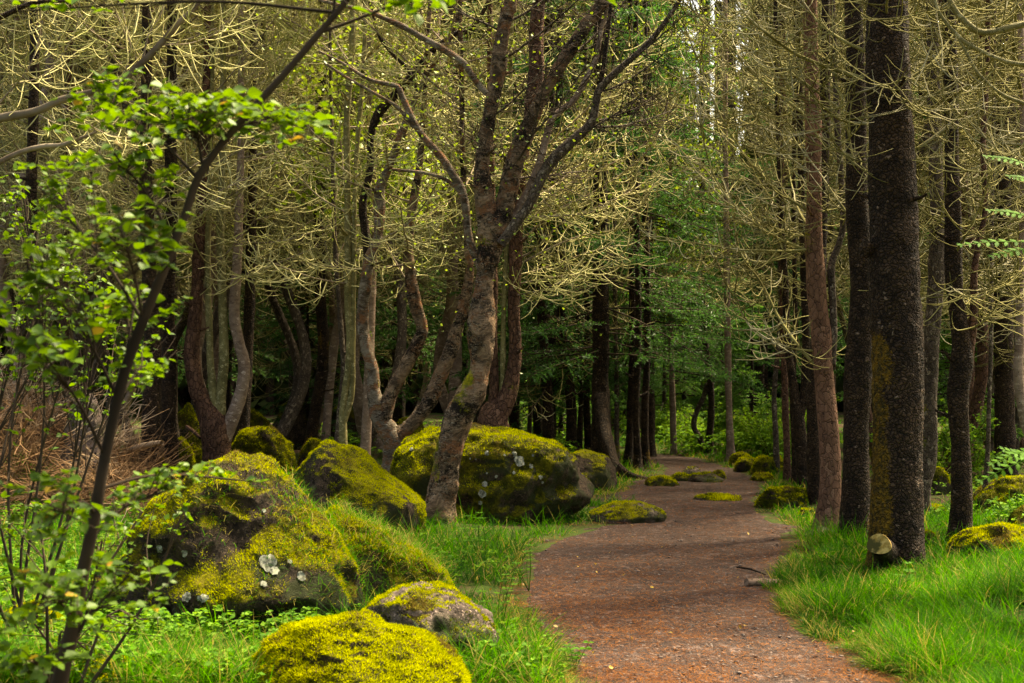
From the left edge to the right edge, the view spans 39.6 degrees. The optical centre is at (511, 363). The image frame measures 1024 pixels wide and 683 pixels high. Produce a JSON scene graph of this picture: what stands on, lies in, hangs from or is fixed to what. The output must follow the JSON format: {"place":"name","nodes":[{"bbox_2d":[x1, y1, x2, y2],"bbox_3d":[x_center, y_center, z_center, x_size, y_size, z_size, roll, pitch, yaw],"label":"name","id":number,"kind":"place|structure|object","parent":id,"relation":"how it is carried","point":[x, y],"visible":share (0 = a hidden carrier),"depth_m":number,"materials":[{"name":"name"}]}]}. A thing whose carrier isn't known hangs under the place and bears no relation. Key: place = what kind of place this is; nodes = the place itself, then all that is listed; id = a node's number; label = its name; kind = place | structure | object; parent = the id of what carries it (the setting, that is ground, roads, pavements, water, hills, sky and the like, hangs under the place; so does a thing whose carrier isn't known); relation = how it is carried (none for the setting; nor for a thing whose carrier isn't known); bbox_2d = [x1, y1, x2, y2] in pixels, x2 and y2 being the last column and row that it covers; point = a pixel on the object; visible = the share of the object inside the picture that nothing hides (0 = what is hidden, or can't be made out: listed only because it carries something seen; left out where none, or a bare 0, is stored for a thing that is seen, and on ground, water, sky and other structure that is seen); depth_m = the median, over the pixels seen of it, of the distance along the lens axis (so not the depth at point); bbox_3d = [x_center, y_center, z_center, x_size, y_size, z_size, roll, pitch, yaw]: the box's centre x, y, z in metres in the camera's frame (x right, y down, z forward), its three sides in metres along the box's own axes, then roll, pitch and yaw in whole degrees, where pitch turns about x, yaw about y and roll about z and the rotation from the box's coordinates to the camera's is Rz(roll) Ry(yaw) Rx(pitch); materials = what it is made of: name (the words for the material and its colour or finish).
{"place":"outdoors","nodes":[
{"label":"outdoors","id":0,"kind":"place"},
{"bbox_2d":[0,407,1023,682],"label":"ground","id":1,"kind":"structure","parent":0,"point":[578,527],"depth_m":12.22,"materials":[{"name":"brown soil"}]},
{"bbox_2d":[0,0,141,472],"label":"pine tree","id":2,"kind":"object","parent":1,"relation":"on","point":[30,178],"visible":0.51,"depth_m":15.45,"materials":[{"name":"brown plant"}]},
{"bbox_2d":[0,0,164,447],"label":"bare pine","id":3,"kind":"object","parent":1,"relation":"on","point":[3,264],"visible":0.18,"depth_m":17.51,"materials":[{"name":"brown plant"}]},
{"bbox_2d":[59,394,109,505],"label":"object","id":4,"kind":"object","parent":1,"relation":"on","point":[96,422],"visible":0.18,"depth_m":14.15,"materials":[{"name":"brown wood"}]},
{"bbox_2d":[0,159,181,640],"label":"leafy shrub","id":5,"kind":"object","parent":1,"relation":"on","point":[18,318],"visible":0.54,"depth_m":6.89,"materials":[{"name":"green plant"}]},
{"bbox_2d":[0,473,193,682],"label":"leafy shrub","id":6,"kind":"object","parent":1,"relation":"on","point":[39,623],"visible":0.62,"depth_m":5.98,"materials":[{"name":"green plant"}]},
{"bbox_2d":[0,332,200,529],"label":"brush pile","id":7,"kind":"object","parent":1,"relation":"on","point":[122,466],"visible":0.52,"depth_m":14.16,"materials":[{"name":"brown wood"}]},
{"bbox_2d":[0,0,203,443],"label":"pine tree","id":8,"kind":"object","parent":1,"relation":"on","point":[64,321],"visible":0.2,"depth_m":16.95,"materials":[{"name":"brown plant"}]},
{"bbox_2d":[0,0,218,399],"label":"bare pine","id":9,"kind":"object","parent":1,"relation":"on","point":[130,276],"visible":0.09,"depth_m":17.99,"materials":[{"name":"brown plant"}]},
{"bbox_2d":[0,0,228,437],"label":"bare pine","id":10,"kind":"object","parent":1,"relation":"on","point":[124,107],"visible":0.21,"depth_m":16.61,"materials":[{"name":"brown plant"}]},
{"bbox_2d":[1,0,237,436],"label":"bare pine","id":11,"kind":"object","parent":1,"relation":"on","point":[120,277],"visible":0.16,"depth_m":17.39,"materials":[{"name":"brown plant"}]},
{"bbox_2d":[0,0,267,174],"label":"pine tree","id":12,"kind":"object","parent":1,"relation":"on","point":[141,62],"visible":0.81,"depth_m":10.48,"materials":[{"name":"grey plant"}]},
{"bbox_2d":[0,0,277,446],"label":"bare pine","id":13,"kind":"object","parent":1,"relation":"on","point":[80,304],"visible":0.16,"depth_m":17.42,"materials":[{"name":"brown plant"}]},
{"bbox_2d":[4,0,301,496],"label":"pine tree","id":14,"kind":"object","parent":1,"relation":"on","point":[151,395],"visible":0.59,"depth_m":15.50,"materials":[{"name":"brown plant"}]},
{"bbox_2d":[23,0,308,482],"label":"pine tree","id":15,"kind":"object","parent":1,"relation":"on","point":[168,398],"visible":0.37,"depth_m":16.33,"materials":[{"name":"brown plant"}]},
{"bbox_2d":[0,492,333,682],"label":"undergrowth","id":16,"kind":"object","parent":1,"relation":"on","point":[163,614],"visible":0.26,"depth_m":7.32,"materials":[{"name":"green plant"}]},
{"bbox_2d":[107,8,286,412],"bbox_3d":[-6.364,-4.259,27.086,4.234,11.628,4.833,0,0,5],"label":"spruce tree","id":17,"kind":"object","parent":1,"relation":"on","point":[177,350],"visible":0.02,"depth_m":26.99,"materials":[{"name":"green plant"}]},
{"bbox_2d":[75,0,366,386],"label":"bare pine","id":18,"kind":"object","parent":1,"relation":"on","point":[213,276],"visible":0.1,"depth_m":18.60,"materials":[{"name":"brown plant"}]},
{"bbox_2d":[78,0,376,435],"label":"pine tree","id":19,"kind":"object","parent":1,"relation":"on","point":[248,327],"visible":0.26,"depth_m":18.45,"materials":[{"name":"brown plant"}]},
{"bbox_2d":[51,0,411,461],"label":"four stemmed pine","id":20,"kind":"object","parent":1,"relation":"on","point":[218,424],"visible":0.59,"depth_m":16.44,"materials":[{"name":"brown plant"}]},
{"bbox_2d":[104,449,368,632],"bbox_3d":[-1.579,1.180,8.357,1.603,1.387,1.607,0,0,0],"label":"mossy boulder","id":21,"kind":"object","parent":1,"relation":"on","point":[239,547],"visible":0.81,"depth_m":7.95,"materials":[{"name":"green plant"}]},
{"bbox_2d":[165,0,354,412],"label":"bare pine","id":22,"kind":"object","parent":1,"relation":"on","point":[215,317],"visible":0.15,"depth_m":19.69,"materials":[{"name":"brown plant"}]},
{"bbox_2d":[231,425,296,476],"bbox_3d":[-3.111,1.268,17.841,0.935,1.031,0.720,0,0,0],"label":"mossy stone","id":23,"kind":"object","parent":1,"relation":"on","point":[271,441],"visible":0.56,"depth_m":17.57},
{"bbox_2d":[176,0,364,428],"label":"bare pine","id":24,"kind":"object","parent":1,"relation":"on","point":[286,330],"visible":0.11,"depth_m":21.77,"materials":[{"name":"brown plant"}]},
{"bbox_2d":[151,0,393,438],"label":"bare pine","id":25,"kind":"object","parent":1,"relation":"on","point":[292,413],"visible":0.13,"depth_m":20.11,"materials":[{"name":"brown plant"}]},
{"bbox_2d":[175,0,415,392],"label":"spruce tree","id":26,"kind":"object","parent":1,"relation":"on","point":[267,316],"visible":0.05,"depth_m":24.04,"materials":[{"name":"green plant"}]},
{"bbox_2d":[213,0,385,442],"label":"pine tree","id":27,"kind":"object","parent":1,"relation":"on","point":[320,381],"visible":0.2,"depth_m":20.43,"materials":[{"name":"brown plant"}]},
{"bbox_2d":[0,489,614,682],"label":"grass","id":28,"kind":"structure","parent":1,"relation":"on","point":[493,673],"depth_m":7.01,"materials":[{"name":"green plant"}]},
{"bbox_2d":[259,256,359,449],"bbox_3d":[-3.252,0.035,22.519,2.107,3.498,2.079,0,0,26],"label":"young spruce","id":29,"kind":"object","parent":1,"relation":"on","point":[310,388],"visible":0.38,"depth_m":22.38,"materials":[{"name":"green plant"}]},
{"bbox_2d":[228,0,407,412],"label":"bare pine","id":30,"kind":"object","parent":1,"relation":"on","point":[301,308],"visible":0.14,"depth_m":22.93,"materials":[{"name":"brown plant"}]},
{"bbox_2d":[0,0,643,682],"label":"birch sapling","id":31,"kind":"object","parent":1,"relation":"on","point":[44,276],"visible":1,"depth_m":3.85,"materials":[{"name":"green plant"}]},
{"bbox_2d":[226,0,451,440],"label":"bare pine","id":32,"kind":"object","parent":1,"relation":"on","point":[328,398],"visible":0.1,"depth_m":20.81,"materials":[{"name":"brown plant"}]},
{"bbox_2d":[231,0,454,442],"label":"tree","id":33,"kind":"object","parent":1,"relation":"on","point":[336,254],"visible":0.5,"depth_m":16.28,"materials":[{"name":"brown plant"}]},
{"bbox_2d":[256,0,459,454],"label":"leafy tree","id":34,"kind":"object","parent":1,"relation":"on","point":[366,432],"visible":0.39,"depth_m":17.17,"materials":[{"name":"green plant"}]},
{"bbox_2d":[217,0,500,449],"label":"bare pine","id":35,"kind":"object","parent":1,"relation":"on","point":[358,399],"visible":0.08,"depth_m":20.88,"materials":[{"name":"brown plant"}]},
{"bbox_2d":[292,439,426,533],"bbox_3d":[-1.242,1.191,11.852,1.179,1.151,0.980,0,0,-24],"label":"mossy boulder","id":36,"kind":"object","parent":1,"relation":"on","point":[331,469],"visible":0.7,"depth_m":11.57,"materials":[{"name":"green plant"}]},
{"bbox_2d":[248,609,472,682],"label":"mossy boulder","id":37,"kind":"object","parent":1,"relation":"on","point":[363,646],"visible":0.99,"depth_m":6.16,"materials":[{"name":"plant"}]},
{"bbox_2d":[244,0,505,444],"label":"tree","id":38,"kind":"object","parent":1,"relation":"on","point":[347,394],"visible":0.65,"depth_m":15.77,"materials":[{"name":"brown plant"}]},
{"bbox_2d":[261,0,501,446],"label":"bare pine","id":39,"kind":"object","parent":1,"relation":"on","point":[400,350],"visible":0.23,"depth_m":19.82,"materials":[{"name":"brown plant"}]},
{"bbox_2d":[315,493,459,605],"bbox_3d":[-0.867,1.236,8.809,1.209,0.892,1.174,0,0,0],"label":"moss mound","id":40,"kind":"object","parent":1,"relation":"on","point":[392,555],"visible":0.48,"depth_m":8.56,"materials":[{"name":"green plant"}]},
{"bbox_2d":[283,3,523,421],"bbox_3d":[-1.960,-4.193,24.573,3.830,11.599,4.031,0,0,-30],"label":"spruce tree","id":41,"kind":"object","parent":1,"relation":"on","point":[399,410],"visible":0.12,"depth_m":23.98,"materials":[{"name":"green plant"}]},
{"bbox_2d":[241,0,597,472],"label":"birch tree","id":42,"kind":"object","parent":1,"relation":"on","point":[392,434],"visible":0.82,"depth_m":14.95,"materials":[{"name":"brown plant"}]},
{"bbox_2d":[285,3,556,412],"bbox_3d":[-1.469,-2.659,21.712,3.612,8.390,4.064,0,0,-44],"label":"bare pine","id":43,"kind":"object","parent":1,"relation":"on","point":[439,349],"visible":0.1,"depth_m":21.79,"materials":[{"name":"brown plant"}]},
{"bbox_2d":[362,579,498,661],"bbox_3d":[-0.456,1.378,7.207,0.797,0.563,0.731,0,0,0],"label":"mossy boulder","id":44,"kind":"object","parent":1,"relation":"on","point":[434,606],"visible":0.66,"depth_m":7.02,"materials":[{"name":"grey stone"}]},
{"bbox_2d":[328,0,565,406],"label":"bare pine","id":45,"kind":"object","parent":1,"relation":"on","point":[453,300],"visible":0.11,"depth_m":20.96,"materials":[{"name":"brown plant"}]},
{"bbox_2d":[375,2,536,380],"bbox_3d":[-0.912,-2.372,24.182,3.575,8.134,3.708,0,0,27],"label":"bare pine","id":46,"kind":"object","parent":1,"relation":"on","point":[464,364],"visible":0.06,"depth_m":24.19,"materials":[{"name":"brown plant"}]},
{"bbox_2d":[168,0,756,524],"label":"birch tree","id":47,"kind":"object","parent":1,"relation":"on","point":[502,216],"visible":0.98,"depth_m":12.63,"materials":[{"name":"brown plant"}]},
{"bbox_2d":[389,422,593,523],"bbox_3d":[-0.206,1.173,13.653,2.004,1.271,1.490,0,0,0],"label":"mossy boulder","id":48,"kind":"object","parent":1,"relation":"on","point":[504,472],"visible":0.69,"depth_m":13.11,"materials":[{"name":"green plant"}]},
{"bbox_2d":[0,0,1023,417],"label":"wood","id":49,"kind":"object","parent":1,"relation":"on","point":[184,398],"visible":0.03,"depth_m":40.18,"materials":[{"name":"green plant"}]},
{"bbox_2d":[442,0,628,439],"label":"tree","id":50,"kind":"object","parent":1,"relation":"on","point":[547,416],"visible":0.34,"depth_m":20.71,"materials":[{"name":"brown plant"}]},
{"bbox_2d":[386,0,688,427],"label":"bare pine","id":51,"kind":"object","parent":1,"relation":"on","point":[496,409],"visible":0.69,"depth_m":15.13,"materials":[{"name":"brown plant"}]},
{"bbox_2d":[476,0,623,451],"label":"pine tree","id":52,"kind":"object","parent":1,"relation":"on","point":[571,426],"visible":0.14,"depth_m":21.37,"materials":[{"name":"brown plant"}]},
{"bbox_2d":[462,0,666,439],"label":"spruce tree","id":53,"kind":"object","parent":1,"relation":"on","point":[550,341],"visible":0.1,"depth_m":22.42,"materials":[{"name":"green plant"}]},
{"bbox_2d":[410,0,776,478],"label":"spruce tree","id":54,"kind":"object","parent":1,"relation":"on","point":[602,440],"visible":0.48,"depth_m":19.75,"materials":[{"name":"green plant"}]},
{"bbox_2d":[571,449,616,491],"bbox_3d":[0.804,1.341,16.986,0.937,0.648,0.814,0,0,0],"label":"mossy boulder","id":55,"kind":"object","parent":1,"relation":"on","point":[598,469],"visible":0.47,"depth_m":16.76,"materials":[{"name":"green plant"}]},
{"bbox_2d":[516,36,682,449],"bbox_3d":[1.173,-2.693,22.432,2.900,8.628,2.038,0,0,16],"label":"pine tree","id":56,"kind":"object","parent":1,"relation":"on","point":[587,427],"visible":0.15,"depth_m":22.55,"materials":[{"name":"brown plant"}]},
{"bbox_2d":[515,0,700,466],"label":"pine tree","id":57,"kind":"object","parent":1,"relation":"on","point":[629,448],"visible":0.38,"depth_m":20.55,"materials":[{"name":"brown plant"}]},
{"bbox_2d":[529,8,706,459],"bbox_3d":[1.676,-2.692,21.146,2.614,8.625,2.431,0,0,-22],"label":"pine tree","id":58,"kind":"object","parent":1,"relation":"on","point":[616,419],"visible":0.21,"depth_m":21.40,"materials":[{"name":"brown plant"}]},
{"bbox_2d":[589,499,666,523],"bbox_3d":[1.106,1.450,13.576,0.759,0.314,0.498,0,0,-15],"label":"mossy boulder","id":59,"kind":"object","parent":1,"relation":"on","point":[626,511],"visible":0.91,"depth_m":13.43,"materials":[{"name":"green plant"}]},
{"bbox_2d":[572,0,701,468],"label":"pine tree","id":60,"kind":"object","parent":1,"relation":"on","point":[646,459],"visible":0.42,"depth_m":20.34,"materials":[{"name":"brown plant"}]},
{"bbox_2d":[513,0,772,456],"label":"spruce tree","id":61,"kind":"object","parent":1,"relation":"on","point":[653,386],"visible":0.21,"depth_m":22.55,"materials":[{"name":"green plant"}]},
{"bbox_2d":[521,0,780,435],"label":"spruce tree","id":62,"kind":"object","parent":1,"relation":"on","point":[682,330],"visible":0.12,"depth_m":24.38,"materials":[{"name":"green plant"}]},
{"bbox_2d":[610,284,707,434],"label":"young spruce","id":63,"kind":"object","parent":1,"relation":"on","point":[659,395],"visible":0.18,"depth_m":27.50,"materials":[{"name":"green plant"}]},
{"bbox_2d":[564,0,756,470],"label":"pine tree","id":64,"kind":"object","parent":1,"relation":"on","point":[637,454],"visible":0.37,"depth_m":19.91,"materials":[{"name":"brown plant"}]},
{"bbox_2d":[579,0,749,454],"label":"leafy tree","id":65,"kind":"object","parent":1,"relation":"on","point":[672,405],"visible":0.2,"depth_m":23.44,"materials":[{"name":"green plant"}]},
{"bbox_2d":[565,441,806,494],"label":"grass","id":66,"kind":"structure","parent":1,"relation":"on","point":[752,454],"depth_m":20.18,"materials":[{"name":"green plant"}]},
{"bbox_2d":[610,0,777,453],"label":"pine tree","id":67,"kind":"object","parent":1,"relation":"on","point":[711,411],"visible":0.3,"depth_m":23.39,"materials":[{"name":"brown plant"}]},
{"bbox_2d":[625,0,800,461],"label":"pine tree","id":68,"kind":"object","parent":1,"relation":"on","point":[730,448],"visible":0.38,"depth_m":21.76,"materials":[{"name":"brown plant"}]},
{"bbox_2d":[621,422,805,461],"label":"undergrowth","id":69,"kind":"object","parent":1,"relation":"on","point":[694,444],"visible":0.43,"depth_m":23.17,"materials":[{"name":"green plant"}]},
{"bbox_2d":[698,303,789,449],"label":"young spruce","id":70,"kind":"object","parent":1,"relation":"on","point":[751,400],"visible":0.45,"depth_m":24.38,"materials":[{"name":"green plant"}]},
{"bbox_2d":[704,260,801,425],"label":"young spruce","id":71,"kind":"object","parent":1,"relation":"on","point":[766,362],"visible":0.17,"depth_m":29.00,"materials":[{"name":"green plant"}]},
{"bbox_2d":[670,0,838,473],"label":"pine tree","id":72,"kind":"object","parent":1,"relation":"on","point":[776,458],"visible":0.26,"depth_m":19.19,"materials":[{"name":"brown plant"}]},
{"bbox_2d":[668,1,849,481],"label":"pine tree","id":73,"kind":"object","parent":1,"relation":"on","point":[786,435],"visible":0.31,"depth_m":18.00,"materials":[{"name":"brown plant"}]},
{"bbox_2d":[592,0,926,488],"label":"pine tree","id":74,"kind":"object","parent":1,"relation":"on","point":[798,409],"visible":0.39,"depth_m":16.66,"materials":[{"name":"brown plant"}]},
{"bbox_2d":[684,0,844,416],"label":"spruce tree","id":75,"kind":"object","parent":1,"relation":"on","point":[759,368],"visible":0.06,"depth_m":32.92,"materials":[{"name":"green plant"}]},
{"bbox_2d":[724,402,806,454],"bbox_3d":[4.072,1.061,22.494,1.495,0.921,1.394,0,0,-43],"label":"leafy bush","id":76,"kind":"object","parent":1,"relation":"on","point":[757,434],"visible":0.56,"depth_m":22.30,"materials":[{"name":"green plant"}]},
{"bbox_2d":[754,485,808,509],"bbox_3d":[2.846,1.425,14.919,0.620,0.336,0.590,0,0,33],"label":"mossy stone","id":77,"kind":"object","parent":1,"relation":"on","point":[770,496],"visible":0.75,"depth_m":14.73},
{"bbox_2d":[631,0,941,528],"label":"pine tree","id":78,"kind":"object","parent":1,"relation":"on","point":[823,329],"visible":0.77,"depth_m":12.55,"materials":[{"name":"brown plant"}]},
{"bbox_2d":[658,0,921,483],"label":"pine tree","id":79,"kind":"object","parent":1,"relation":"on","point":[793,467],"visible":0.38,"depth_m":17.67,"materials":[{"name":"brown plant"}]},
{"bbox_2d":[693,0,921,342],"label":"bare pine","id":80,"kind":"object","parent":1,"relation":"on","point":[844,325],"visible":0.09,"depth_m":24.35,"materials":[{"name":"brown plant"}]},
{"bbox_2d":[709,10,945,392],"bbox_3d":[6.759,-4.590,31.038,5.326,12.209,4.908,0,0,-45],"label":"spruce tree","id":81,"kind":"object","parent":1,"relation":"on","point":[840,297],"visible":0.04,"depth_m":30.91,"materials":[{"name":"green plant"}]},
{"bbox_2d":[695,0,1018,541],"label":"pine tree","id":82,"kind":"object","parent":1,"relation":"on","point":[856,485],"visible":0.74,"depth_m":11.72,"materials":[{"name":"brown plant"}]},
{"bbox_2d":[693,0,1023,570],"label":"pine tree","id":83,"kind":"object","parent":1,"relation":"on","point":[889,249],"visible":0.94,"depth_m":10.05,"materials":[{"name":"brown plant"}]},
{"bbox_2d":[719,0,1014,504],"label":"pine tree","id":84,"kind":"object","parent":1,"relation":"on","point":[813,464],"visible":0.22,"depth_m":14.75,"materials":[{"name":"brown plant"}]},
{"bbox_2d":[731,0,1017,332],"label":"bare pine","id":85,"kind":"object","parent":1,"relation":"on","point":[922,149],"visible":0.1,"depth_m":16.33,"materials":[{"name":"brown plant"}]},
{"bbox_2d":[750,0,1016,344],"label":"bare pine","id":86,"kind":"object","parent":1,"relation":"on","point":[924,294],"visible":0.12,"depth_m":16.03,"materials":[{"name":"brown plant"}]},
{"bbox_2d":[755,487,1023,682],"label":"grass","id":87,"kind":"structure","parent":1,"relation":"on","point":[961,647],"depth_m":8.18,"materials":[{"name":"green plant"}]},
{"bbox_2d":[805,1,1015,453],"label":"bare pine","id":88,"kind":"object","parent":1,"relation":"on","point":[980,382],"visible":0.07,"depth_m":17.89,"materials":[{"name":"brown plant"}]},
{"bbox_2d":[809,0,1023,435],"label":"pine tree","id":89,"kind":"object","parent":1,"relation":"on","point":[1018,372],"visible":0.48,"depth_m":12.16,"materials":[{"name":"brown plant"}]},
{"bbox_2d":[822,0,1019,516],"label":"pine tree","id":90,"kind":"object","parent":1,"relation":"on","point":[935,267],"visible":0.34,"depth_m":13.14,"materials":[{"name":"brown plant"}]},
{"bbox_2d":[825,0,1023,540],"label":"pine tree","id":91,"kind":"object","parent":1,"relation":"on","point":[963,336],"visible":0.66,"depth_m":11.34,"materials":[{"name":"brown plant"}]},
{"bbox_2d":[869,398,1011,481],"bbox_3d":[5.255,0.947,17.475,1.682,1.036,1.568,0,0,19],"label":"leafy bush","id":92,"kind":"object","parent":1,"relation":"on","point":[944,437],"visible":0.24,"depth_m":17.41,"materials":[{"name":"green plant"}]},
{"bbox_2d":[891,0,1023,237],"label":"pine tree","id":93,"kind":"object","parent":1,"relation":"on","point":[964,20],"visible":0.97,"depth_m":9.19,"materials":[{"name":"beige plant"}]},
{"bbox_2d":[918,0,1018,488],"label":"slim tree","id":94,"kind":"object","parent":1,"relation":"on","point":[988,421],"visible":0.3,"depth_m":13.58,"materials":[{"name":"brown plant"}]},
{"bbox_2d":[918,0,1019,475],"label":"pine tree","id":95,"kind":"object","parent":1,"relation":"on","point":[1003,397],"visible":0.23,"depth_m":17.41,"materials":[{"name":"brown plant"}]},
{"bbox_2d":[937,304,1023,466],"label":"young spruce","id":96,"kind":"object","parent":1,"relation":"on","point":[944,364],"visible":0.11,"depth_m":20.08,"materials":[{"name":"green plant"}]},
{"bbox_2d":[946,521,1023,558],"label":"mossy stone","id":97,"kind":"object","parent":1,"relation":"on","point":[993,534],"visible":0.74,"depth_m":10.74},
{"bbox_2d":[973,474,1023,515],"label":"mossy stone","id":98,"kind":"object","parent":1,"relation":"on","point":[1000,486],"visible":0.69,"depth_m":13.40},
{"bbox_2d":[494,454,937,682],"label":"path","id":99,"kind":"structure","parent":0,"point":[591,550],"depth_m":9.34,"materials":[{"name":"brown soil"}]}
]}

